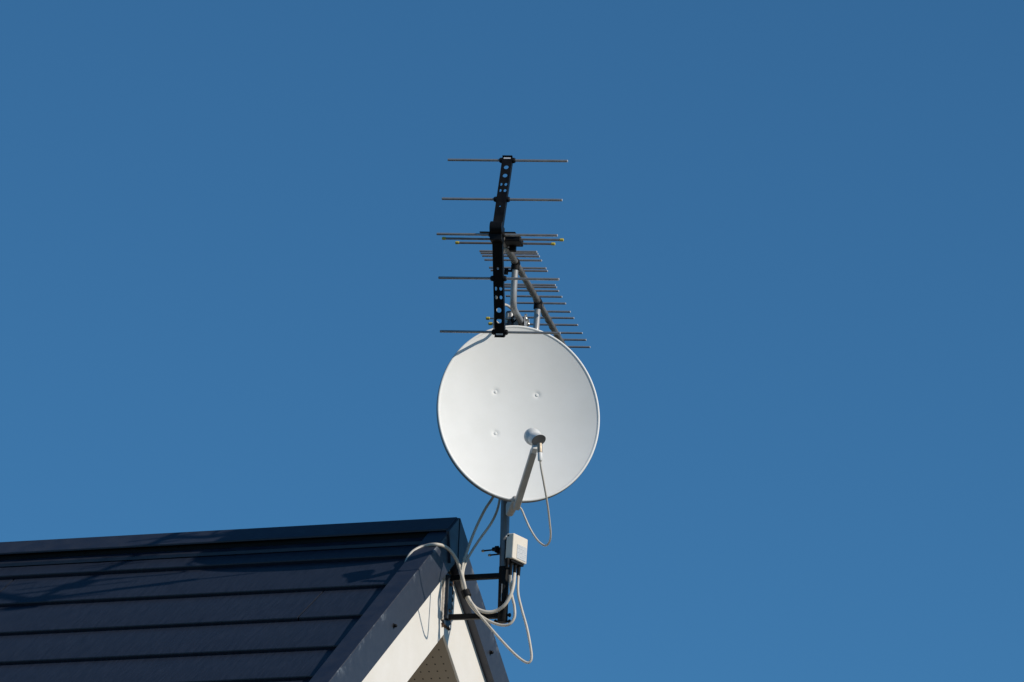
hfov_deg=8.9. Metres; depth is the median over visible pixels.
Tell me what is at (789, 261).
sky
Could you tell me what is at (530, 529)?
coaxial cable
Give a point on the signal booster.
(515, 557)
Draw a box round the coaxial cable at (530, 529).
[520,461,551,545]
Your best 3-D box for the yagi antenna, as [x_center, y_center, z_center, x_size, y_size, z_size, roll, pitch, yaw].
[0.041,-0.144,20.400,0.378,0.553,1.293,0,-16,8]
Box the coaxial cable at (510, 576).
[460,497,515,626]
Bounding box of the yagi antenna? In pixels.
[436,155,589,347]
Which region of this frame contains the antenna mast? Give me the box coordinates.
[441,311,513,630]
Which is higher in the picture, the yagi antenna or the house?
the yagi antenna
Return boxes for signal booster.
[481,533,527,575]
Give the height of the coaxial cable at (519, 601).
0.590 m
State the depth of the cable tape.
19.98 m
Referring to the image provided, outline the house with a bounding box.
[0,517,508,681]
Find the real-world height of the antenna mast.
0.993 m
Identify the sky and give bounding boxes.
[0,0,1023,681]
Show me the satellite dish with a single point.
(512, 410)
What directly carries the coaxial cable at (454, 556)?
attached to the house
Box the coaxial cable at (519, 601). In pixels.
[463,499,532,663]
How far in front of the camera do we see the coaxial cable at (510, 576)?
19.99 m
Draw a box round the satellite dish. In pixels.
[436,325,599,515]
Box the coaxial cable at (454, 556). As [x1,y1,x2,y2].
[405,543,515,613]
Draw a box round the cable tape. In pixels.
[461,588,470,598]

